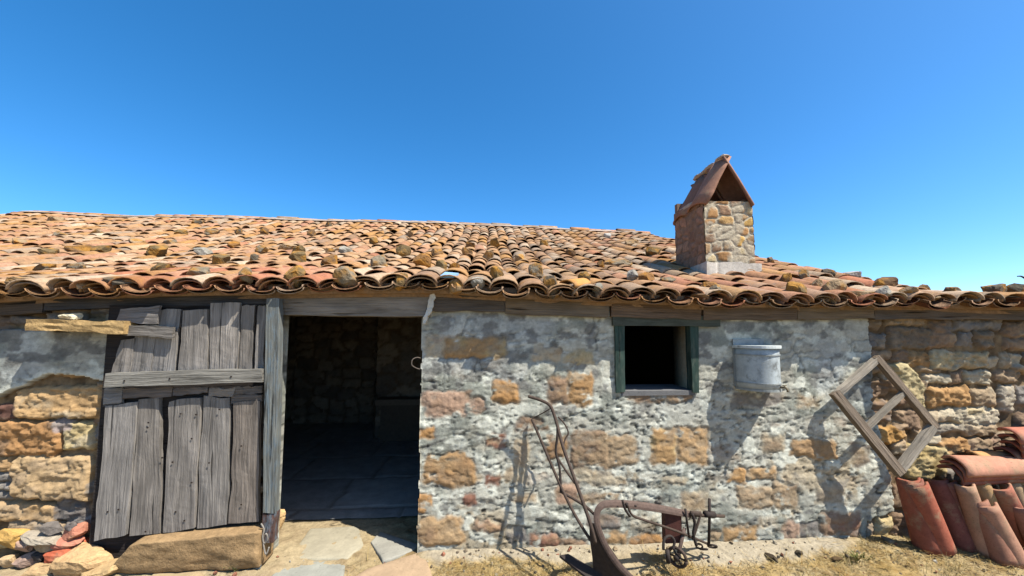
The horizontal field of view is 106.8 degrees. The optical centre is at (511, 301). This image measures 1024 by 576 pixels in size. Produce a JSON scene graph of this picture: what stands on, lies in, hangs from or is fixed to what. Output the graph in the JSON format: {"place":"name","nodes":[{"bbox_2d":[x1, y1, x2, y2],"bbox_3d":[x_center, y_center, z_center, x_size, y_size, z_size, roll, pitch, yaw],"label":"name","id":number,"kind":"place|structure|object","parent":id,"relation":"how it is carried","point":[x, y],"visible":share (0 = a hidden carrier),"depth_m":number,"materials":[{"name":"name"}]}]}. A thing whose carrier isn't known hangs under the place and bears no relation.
{"place":"outdoors","nodes":[
{"label":"outdoors","id":0,"kind":"place"},
{"bbox_2d":[280,422,419,520],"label":"floor","id":1,"kind":"structure","parent":0,"point":[336,470],"depth_m":4.19,"materials":[{"name":"stone"}]},
{"bbox_2d":[0,516,1023,575],"bbox_3d":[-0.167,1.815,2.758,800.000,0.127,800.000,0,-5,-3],"label":"ground","id":2,"kind":"structure","parent":0,"point":[292,534],"depth_m":2.68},
{"bbox_2d":[0,553,19,567],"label":"loose stone","id":3,"kind":"object","parent":2,"relation":"on","point":[7,561],"visible":0.81,"depth_m":2.49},
{"bbox_2d":[12,550,42,567],"bbox_3d":[-3.212,1.705,2.532,0.178,0.090,0.105,0,-5,-3],"label":"loose stone","id":4,"kind":"object","parent":2,"relation":"on","point":[24,560],"visible":0.66,"depth_m":2.50,"materials":[{"name":"stone"}]},
{"bbox_2d":[14,540,34,551],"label":"loose stone","id":5,"kind":"object","parent":4,"relation":"on","point":[20,545],"visible":0.67,"depth_m":2.51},
{"bbox_2d":[0,528,29,549],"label":"loose stone","id":6,"kind":"object","parent":5,"relation":"on","point":[9,537],"visible":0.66,"depth_m":2.51,"materials":[{"name":"stone"}]},
{"bbox_2d":[21,562,51,575],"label":"loose stone","id":7,"kind":"object","parent":2,"relation":"on","point":[39,569],"visible":0.52,"depth_m":2.44,"materials":[{"name":"stone"}]},
{"bbox_2d":[31,551,44,560],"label":"loose stone","id":8,"kind":"object","parent":7,"relation":"on","point":[36,556],"visible":0.64,"depth_m":2.51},
{"bbox_2d":[43,537,89,563],"bbox_3d":[-2.998,1.671,2.552,0.337,0.122,0.184,0,-5,-3],"label":"loose stone","id":9,"kind":"object","parent":2,"relation":"on","point":[50,556],"visible":0.32,"depth_m":2.48,"materials":[{"name":"stone"}]},
{"bbox_2d":[20,530,63,546],"bbox_3d":[-3.115,1.580,2.551,0.324,0.089,0.170,-1,-5,14],"label":"loose stone","id":10,"kind":"object","parent":9,"relation":"on","point":[37,538],"visible":0.63,"depth_m":2.51,"materials":[{"name":"stone"}]},
{"bbox_2d":[39,521,63,535],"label":"loose stone","id":11,"kind":"object","parent":10,"relation":"on","point":[50,528],"visible":1,"depth_m":2.53,"materials":[{"name":"stone"}]},
{"bbox_2d":[34,546,52,552],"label":"loose stone","id":12,"kind":"object","parent":9,"relation":"on","point":[42,549],"visible":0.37,"depth_m":2.51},
{"bbox_2d":[50,535,84,549],"bbox_3d":[-2.974,1.605,2.551,0.198,0.065,0.115,0,-5,-3],"label":"loose stone","id":13,"kind":"object","parent":9,"relation":"on","point":[61,543],"visible":0.73,"depth_m":2.51,"materials":[{"name":"stone"}]},
{"bbox_2d":[62,522,90,540],"bbox_3d":[-2.938,1.542,2.559,0.144,0.108,0.099,0,-5,-3],"label":"loose stone","id":14,"kind":"object","parent":13,"relation":"on","point":[80,529],"visible":0.95,"depth_m":2.54,"materials":[{"name":"stone"}]},
{"bbox_2d":[64,521,76,531],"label":"loose stone","id":15,"kind":"object","parent":14,"relation":"on","point":[70,526],"visible":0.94,"depth_m":2.54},
{"bbox_2d":[49,542,113,575],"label":"loose stone","id":16,"kind":"object","parent":2,"relation":"on","point":[79,559],"visible":0.92,"depth_m":2.45,"materials":[{"name":"stone"}]},
{"bbox_2d":[81,558,117,575],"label":"loose stone","id":17,"kind":"object","parent":2,"relation":"on","point":[108,568],"visible":0.67,"depth_m":2.42,"materials":[{"name":"stone"}]},
{"bbox_2d":[152,570,203,575],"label":"paving slab","id":18,"kind":"structure","parent":2,"relation":"on","point":[190,573],"depth_m":2.46,"materials":[{"name":"stone"}]},
{"bbox_2d":[114,520,273,573],"bbox_3d":[-2.133,1.638,2.545,0.954,0.245,0.200,0,-5,-3],"label":"sill stone","id":19,"kind":"object","parent":2,"relation":"on","point":[228,547],"visible":0.81,"depth_m":2.47,"materials":[{"name":"stone"}]},
{"bbox_2d":[272,561,344,575],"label":"paving slab","id":20,"kind":"structure","parent":2,"relation":"on","point":[316,569],"depth_m":2.53,"materials":[{"name":"stone"}]},
{"bbox_2d":[300,526,362,560],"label":"paving slab","id":21,"kind":"structure","parent":2,"relation":"on","point":[320,545],"depth_m":2.83,"materials":[{"name":"stone"}]},
{"bbox_2d":[356,553,431,575],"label":"paving slab","id":22,"kind":"structure","parent":2,"relation":"on","point":[413,565],"depth_m":2.54,"materials":[{"name":"stone"}]},
{"bbox_2d":[371,532,416,562],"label":"paving slab","id":23,"kind":"structure","parent":2,"relation":"on","point":[387,547],"depth_m":2.78,"materials":[{"name":"stone"}]},
{"bbox_2d":[0,539,1022,575],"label":"gravel","id":24,"kind":"structure","parent":2,"relation":"on","point":[615,548],"depth_m":2.68,"materials":[{"name":"gravel"}]},
{"bbox_2d":[0,154,1023,558],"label":"stone farmhouse","id":25,"kind":"object","parent":2,"relation":"on","point":[164,400],"visible":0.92,"depth_m":2.89,"materials":[{"name":"stone"}]},
{"bbox_2d":[4,276,32,286],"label":"roof stone","id":26,"kind":"object","parent":25,"relation":"on","point":[8,280],"visible":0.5,"depth_m":2.55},
{"bbox_2d":[32,263,56,270],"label":"roof stone","id":27,"kind":"object","parent":25,"relation":"on","point":[38,267],"visible":0.64,"depth_m":3.68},
{"bbox_2d":[37,248,59,253],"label":"roof stone","id":28,"kind":"object","parent":25,"relation":"on","point":[48,251],"visible":0.68,"depth_m":4.44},
{"bbox_2d":[47,216,64,220],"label":"roof stone","id":29,"kind":"object","parent":25,"relation":"on","point":[50,218],"visible":0.66,"depth_m":7.39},
{"bbox_2d":[58,313,82,319],"bbox_3d":[-3.026,0.101,2.609,0.114,0.053,0.076,0,-5,-3],"label":"plaster chip","id":30,"kind":"object","parent":25,"relation":"on","point":[73,316],"visible":0.95,"depth_m":2.59,"materials":[{"name":"paint"}]},
{"bbox_2d":[66,262,85,268],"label":"roof stone","id":31,"kind":"object","parent":25,"relation":"on","point":[79,265],"visible":0.65,"depth_m":3.72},
{"bbox_2d":[64,245,94,251],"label":"roof stone","id":32,"kind":"object","parent":25,"relation":"on","point":[79,248],"visible":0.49,"depth_m":4.73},
{"bbox_2d":[90,245,111,251],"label":"roof stone","id":33,"kind":"object","parent":25,"relation":"on","point":[104,248],"visible":0.71,"depth_m":4.79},
{"bbox_2d":[102,276,135,284],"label":"roof stone","id":34,"kind":"object","parent":25,"relation":"on","point":[120,281],"visible":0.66,"depth_m":2.60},
{"bbox_2d":[146,245,168,255],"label":"roof stone","id":35,"kind":"object","parent":25,"relation":"on","point":[157,250],"visible":0.82,"depth_m":4.83,"materials":[{"name":"stone"}]},
{"bbox_2d":[150,263,174,270],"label":"roof stone","id":36,"kind":"object","parent":25,"relation":"on","point":[159,266],"visible":0.67,"depth_m":3.19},
{"bbox_2d":[89,302,266,558],"bbox_3d":[-2.274,0.877,2.601,1.118,1.760,0.121,0,-5,-3],"label":"door","id":37,"kind":"structure","parent":25,"relation":"in","point":[180,435],"depth_m":2.61,"materials":[{"name":"grey wood"}]},
{"bbox_2d":[186,267,210,275],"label":"roof stone","id":38,"kind":"object","parent":25,"relation":"on","point":[193,271],"visible":0.66,"depth_m":2.87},
{"bbox_2d":[193,247,212,254],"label":"roof stone","id":39,"kind":"object","parent":25,"relation":"on","point":[202,251],"visible":0.73,"depth_m":4.89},
{"bbox_2d":[204,229,219,234],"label":"roof stone","id":40,"kind":"object","parent":25,"relation":"on","point":[210,231],"visible":0.77,"depth_m":6.56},
{"bbox_2d":[212,254,230,264],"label":"roof stone","id":41,"kind":"object","parent":25,"relation":"on","point":[220,258],"visible":0.77,"depth_m":3.73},
{"bbox_2d":[227,241,240,247],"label":"roof stone","id":42,"kind":"object","parent":25,"relation":"on","point":[232,244],"visible":0.84,"depth_m":5.62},
{"bbox_2d":[238,267,252,283],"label":"roof stone","id":43,"kind":"object","parent":25,"relation":"on","point":[246,271],"visible":0.96,"depth_m":2.65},
{"bbox_2d":[255,244,268,252],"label":"roof stone","id":44,"kind":"object","parent":25,"relation":"on","point":[261,248],"visible":0.86,"depth_m":5.01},
{"bbox_2d":[261,523,269,554],"bbox_3d":[-1.640,1.572,2.523,0.067,0.199,0.018,0,-5,-3],"label":"wire loop","id":45,"kind":"object","parent":25,"relation":"hanging from","point":[263,537],"visible":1,"depth_m":2.52,"materials":[{"name":"metal"}]},
{"bbox_2d":[278,244,296,249],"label":"roof stone","id":46,"kind":"object","parent":25,"relation":"on","point":[286,246],"visible":0.73,"depth_m":5.27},
{"bbox_2d":[284,265,305,287],"bbox_3d":[-1.542,-0.181,2.701,0.131,0.176,0.112,0,-5,-3],"label":"roof stone","id":47,"kind":"object","parent":25,"relation":"on","point":[295,271],"visible":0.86,"depth_m":2.67,"materials":[{"name":"stone"}]},
{"bbox_2d":[288,251,305,261],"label":"roof stone","id":48,"kind":"object","parent":25,"relation":"on","point":[299,256],"visible":0.84,"depth_m":3.94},
{"bbox_2d":[321,254,337,266],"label":"roof stone","id":49,"kind":"object","parent":25,"relation":"on","point":[330,259],"visible":0.73,"depth_m":3.66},
{"bbox_2d":[332,266,358,290],"bbox_3d":[-1.176,-0.170,2.723,0.162,0.175,0.146,-2,-5,22],"label":"roof stone","id":50,"kind":"object","parent":25,"relation":"on","point":[345,276],"visible":0.92,"depth_m":2.67,"materials":[{"name":"stone"}]},
{"bbox_2d":[339,246,352,252],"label":"roof stone","id":51,"kind":"object","parent":25,"relation":"on","point":[343,249],"visible":0.67,"depth_m":4.97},
{"bbox_2d":[370,255,387,267],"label":"roof stone","id":52,"kind":"object","parent":25,"relation":"on","point":[378,260],"visible":0.83,"depth_m":3.44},
{"bbox_2d":[394,273,408,290],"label":"roof stone","id":53,"kind":"object","parent":25,"relation":"on","point":[399,279],"visible":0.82,"depth_m":2.71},
{"bbox_2d":[396,245,410,256],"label":"roof stone","id":54,"kind":"object","parent":25,"relation":"on","point":[403,250],"visible":0.83,"depth_m":4.75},
{"bbox_2d":[413,253,431,268],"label":"roof stone","id":55,"kind":"object","parent":25,"relation":"on","point":[423,259],"visible":0.81,"depth_m":3.46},
{"bbox_2d":[431,248,442,255],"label":"roof stone","id":56,"kind":"object","parent":25,"relation":"on","point":[434,251],"visible":0.78,"depth_m":4.84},
{"bbox_2d":[436,259,446,269],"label":"roof stone","id":57,"kind":"object","parent":25,"relation":"on","point":[441,263],"visible":0.74,"depth_m":3.29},
{"bbox_2d":[448,279,462,294],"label":"roof stone","id":58,"kind":"object","parent":25,"relation":"on","point":[457,284],"visible":0.95,"depth_m":2.73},
{"bbox_2d":[470,277,484,290],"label":"roof stone","id":59,"kind":"object","parent":25,"relation":"on","point":[475,282],"visible":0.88,"depth_m":2.74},
{"bbox_2d":[482,250,493,261],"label":"roof stone","id":60,"kind":"object","parent":25,"relation":"on","point":[488,255],"visible":0.76,"depth_m":4.63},
{"bbox_2d":[490,238,499,247],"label":"roof stone","id":61,"kind":"object","parent":25,"relation":"on","point":[494,242],"visible":0.85,"depth_m":6.01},
{"bbox_2d":[490,266,503,278],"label":"roof stone","id":62,"kind":"object","parent":25,"relation":"on","point":[496,271],"visible":0.79,"depth_m":2.96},
{"bbox_2d":[528,263,543,278],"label":"roof stone","id":63,"kind":"object","parent":25,"relation":"on","point":[535,269],"visible":0.71,"depth_m":3.16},
{"bbox_2d":[543,275,559,298],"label":"roof stone","id":64,"kind":"object","parent":25,"relation":"on","point":[549,281],"visible":0.82,"depth_m":2.77,"materials":[{"name":"stone"}]},
{"bbox_2d":[559,278,590,287],"bbox_3d":[0.468,-0.140,2.848,0.207,0.099,0.167,4,-6,-43],"label":"tile fragment","id":65,"kind":"object","parent":25,"relation":"on","point":[577,282],"visible":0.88,"depth_m":2.80,"materials":[{"name":"ceramic"}]},
{"bbox_2d":[578,271,590,280],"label":"roof stone","id":66,"kind":"object","parent":25,"relation":"on","point":[585,274],"visible":0.73,"depth_m":3.14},
{"bbox_2d":[604,259,632,266],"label":"roof stone","id":67,"kind":"object","parent":25,"relation":"on","point":[617,262],"visible":0.7,"depth_m":4.50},
{"bbox_2d":[627,269,637,280],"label":"roof stone","id":68,"kind":"object","parent":25,"relation":"on","point":[632,274],"visible":0.86,"depth_m":3.33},
{"bbox_2d":[638,272,654,283],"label":"roof stone","id":69,"kind":"object","parent":25,"relation":"on","point":[649,276],"visible":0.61,"depth_m":3.27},
{"bbox_2d":[645,247,660,255],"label":"roof stone","id":70,"kind":"object","parent":25,"relation":"on","point":[652,251],"visible":0.84,"depth_m":5.23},
{"bbox_2d":[611,316,720,395],"bbox_3d":[1.183,0.423,3.096,0.851,0.611,0.387,0,-5,-3],"label":"window","id":71,"kind":"structure","parent":25,"relation":"in","point":[619,323],"depth_m":2.92,"materials":[{"name":"green paint"}]},
{"bbox_2d":[660,277,675,282],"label":"roof stone","id":72,"kind":"object","parent":25,"relation":"on","point":[668,279],"visible":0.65,"depth_m":3.38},
{"bbox_2d":[690,292,708,299],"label":"roof stone","id":73,"kind":"object","parent":25,"relation":"on","point":[700,295],"visible":0.84,"depth_m":2.83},
{"bbox_2d":[732,339,788,392],"bbox_3d":[1.885,0.472,2.856,0.334,0.382,0.233,0,-5,-3],"label":"wall water tank","id":74,"kind":"object","parent":25,"relation":"attached to","point":[756,365],"depth_m":2.80,"materials":[{"name":"metal"}]},
{"bbox_2d":[779,273,791,281],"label":"roof stone","id":75,"kind":"object","parent":25,"relation":"on","point":[786,277],"visible":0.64,"depth_m":3.35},
{"bbox_2d":[785,281,806,298],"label":"roof stone","id":76,"kind":"object","parent":25,"relation":"on","point":[794,286],"visible":0.69,"depth_m":2.89,"materials":[{"name":"stone"}]},
{"bbox_2d":[798,268,809,278],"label":"roof stone","id":77,"kind":"object","parent":25,"relation":"on","point":[803,273],"visible":0.89,"depth_m":3.49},
{"bbox_2d":[811,278,822,286],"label":"roof stone","id":78,"kind":"object","parent":25,"relation":"on","point":[818,282],"visible":0.65,"depth_m":3.12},
{"bbox_2d":[821,268,836,276],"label":"roof stone","id":79,"kind":"object","parent":25,"relation":"on","point":[831,271],"visible":0.83,"depth_m":3.60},
{"bbox_2d":[821,279,846,290],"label":"roof stone","id":80,"kind":"object","parent":25,"relation":"on","point":[836,284],"visible":0.64,"depth_m":2.94,"materials":[{"name":"stone"}]},
{"bbox_2d":[843,271,861,277],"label":"roof stone","id":81,"kind":"object","parent":25,"relation":"on","point":[856,274],"visible":0.62,"depth_m":3.53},
{"bbox_2d":[850,291,874,300],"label":"roof stone","id":82,"kind":"object","parent":25,"relation":"on","point":[857,293],"visible":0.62,"depth_m":2.91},
{"bbox_2d":[875,286,891,295],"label":"roof stone","id":83,"kind":"object","parent":25,"relation":"on","point":[885,290],"visible":0.72,"depth_m":2.92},
{"bbox_2d":[828,355,939,476],"bbox_3d":[2.820,0.843,2.878,0.760,0.872,0.194,0,-5,-3],"label":"wooden frame","id":84,"kind":"object","parent":25,"relation":"attached to","point":[901,465],"visible":1,"depth_m":2.86,"materials":[{"name":"grey wood"}]},
{"bbox_2d":[873,277,897,286],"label":"roof stone","id":85,"kind":"object","parent":25,"relation":"on","point":[887,281],"visible":0.7,"depth_m":3.17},
{"bbox_2d":[898,286,918,292],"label":"roof stone","id":86,"kind":"object","parent":25,"relation":"on","point":[910,289],"visible":0.75,"depth_m":2.93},
{"bbox_2d":[980,283,1006,291],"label":"roof stone","id":87,"kind":"object","parent":25,"relation":"on","point":[1001,287],"visible":0.66,"depth_m":3.66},
{"bbox_2d":[1006,283,1023,291],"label":"roof stone","id":88,"kind":"object","parent":25,"relation":"on","point":[1014,287],"visible":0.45,"depth_m":3.69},
{"bbox_2d":[528,395,724,575],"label":"iron plough","id":89,"kind":"object","parent":2,"relation":"on","point":[606,561],"visible":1,"depth_m":2.50,"materials":[{"name":"metal"}]},
{"bbox_2d":[764,552,777,562],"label":"clod","id":90,"kind":"object","parent":2,"relation":"on","point":[771,556],"visible":0.99,"depth_m":2.66,"materials":[{"name":"stone"}]},
{"bbox_2d":[843,549,877,564],"bbox_3d":[2.441,1.801,2.707,0.246,0.050,0.170,0,-5,3],"label":"weed","id":91,"kind":"object","parent":2,"relation":"on","point":[854,557],"visible":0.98,"depth_m":2.69,"materials":[{"name":"green plant"}]},
{"bbox_2d":[895,477,942,556],"bbox_3d":[3.013,1.568,2.803,0.256,0.539,0.117,-1,-5,7],"label":"roof tile","id":92,"kind":"object","parent":2,"relation":"on","point":[922,537],"visible":0.77,"depth_m":2.78,"materials":[{"name":"ceramic"}]},
{"bbox_2d":[900,479,944,556],"bbox_3d":[3.032,1.574,2.801,0.285,0.550,0.130,0,-5,-3],"label":"roof tile","id":93,"kind":"object","parent":2,"relation":"on","point":[915,485],"visible":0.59,"depth_m":2.78,"materials":[{"name":"ceramic"}]},
{"bbox_2d":[907,481,956,556],"bbox_3d":[3.060,1.579,2.788,0.323,0.533,0.143,0,-5,-3],"label":"roof tile","id":94,"kind":"object","parent":2,"relation":"on","point":[924,499],"visible":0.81,"depth_m":2.73,"materials":[{"name":"ceramic"}]},
{"bbox_2d":[927,478,976,552],"bbox_3d":[3.296,1.590,2.843,0.234,0.502,0.082,-3,-6,35],"label":"roof tile","id":95,"kind":"object","parent":2,"relation":"on","point":[954,519],"visible":0.84,"depth_m":2.83,"materials":[{"name":"ceramic"}]},
{"bbox_2d":[947,480,977,552],"bbox_3d":[3.350,1.592,2.824,0.232,0.500,0.068,-3,-5,29],"label":"roof tile","id":96,"kind":"object","parent":2,"relation":"on","point":[952,488],"visible":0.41,"depth_m":2.83,"materials":[{"name":"ceramic"}]},
{"bbox_2d":[954,484,989,557],"bbox_3d":[3.386,1.587,2.759,0.235,0.525,0.093,-1,-5,7],"label":"roof tile","id":97,"kind":"object","parent":2,"relation":"on","point":[969,499],"visible":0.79,"depth_m":2.75,"materials":[{"name":"ceramic"}]},
{"bbox_2d":[969,483,999,506],"bbox_3d":[3.571,1.575,2.834,0.263,0.526,0.110,0,-5,-3],"label":"roof tile","id":98,"kind":"object","parent":2,"relation":"on","point":[985,491],"visible":0.23,"depth_m":2.80,"materials":[{"name":"ceramic"}]},
{"bbox_2d":[939,460,1023,481],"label":"roof tile","id":99,"kind":"object","parent":98,"relation":"on","point":[957,464],"visible":0.33,"depth_m":2.79,"materials":[{"name":"ceramic"}]},
{"bbox_2d":[936,464,1023,485],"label":"roof tile","id":100,"kind":"object","parent":99,"relation":"on","point":[957,471],"visible":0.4,"depth_m":2.81,"materials":[{"name":"ceramic"}]},
{"bbox_2d":[941,455,1023,477],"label":"roof tile","id":101,"kind":"object","parent":99,"relation":"on","point":[986,466],"visible":1,"depth_m":2.80,"materials":[{"name":"ceramic"}]},
{"bbox_2d":[965,451,1011,455],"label":"roof tile","id":102,"kind":"object","parent":99,"relation":"on","point":[989,453],"visible":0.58,"depth_m":2.95,"materials":[{"name":"ceramic"}]},
{"bbox_2d":[977,499,1018,566],"bbox_3d":[3.412,1.634,2.698,0.224,0.425,0.083,-3,-6,34],"label":"roof tile","id":103,"kind":"object","parent":2,"relation":"on","point":[999,550],"visible":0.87,"depth_m":2.67,"materials":[{"name":"ceramic"}]},
{"bbox_2d":[977,502,1023,568],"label":"roof tile","id":104,"kind":"object","parent":2,"relation":"on","point":[995,517],"visible":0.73,"depth_m":2.66,"materials":[{"name":"ceramic"}]},
{"bbox_2d":[993,483,1023,548],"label":"roof tile","id":105,"kind":"object","parent":2,"relation":"on","point":[1008,500],"visible":0.59,"depth_m":2.78,"materials":[{"name":"ceramic"}]},
{"bbox_2d":[999,483,1023,507],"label":"roof tile","id":106,"kind":"object","parent":2,"relation":"on","point":[1018,489],"visible":0.27,"depth_m":2.82,"materials":[{"name":"ceramic"}]},
{"bbox_2d":[1013,507,1023,541],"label":"roof tile","id":107,"kind":"object","parent":2,"relation":"on","point":[1019,515],"visible":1,"depth_m":2.75,"materials":[{"name":"ceramic"}]},
{"bbox_2d":[0,0,1023,291],"label":"sky","id":108,"kind":"structure","parent":0,"point":[875,138],"materials":[{"name":"blue"}]},
{"bbox_2d":[343,531,1023,575],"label":"dry grass","id":109,"kind":"structure","parent":0,"point":[801,565],"depth_m":2.61,"materials":[{"name":"plant"}]},
{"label":"roof tile","id":110,"kind":"object","parent":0,"visible":0},
{"bbox_2d":[992,447,1023,458],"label":"roof tile","id":111,"kind":"object","parent":110,"relation":"on","point":[1015,452],"visible":0.77,"depth_m":2.91,"materials":[{"name":"ceramic"}]},
{"bbox_2d":[999,440,1023,457],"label":"roof tile","id":112,"kind":"object","parent":111,"relation":"on","point":[1015,443],"visible":0.73,"depth_m":2.92,"materials":[{"name":"ceramic"}]},
{"bbox_2d":[997,433,1023,450],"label":"roof tile","id":113,"kind":"object","parent":112,"relation":"on","point":[1014,436],"visible":0.69,"depth_m":2.91,"materials":[{"name":"ceramic"}]},
{"bbox_2d":[996,427,1023,443],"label":"roof tile","id":114,"kind":"object","parent":113,"relation":"on","point":[1018,432],"visible":1,"depth_m":2.89,"materials":[{"name":"ceramic"}]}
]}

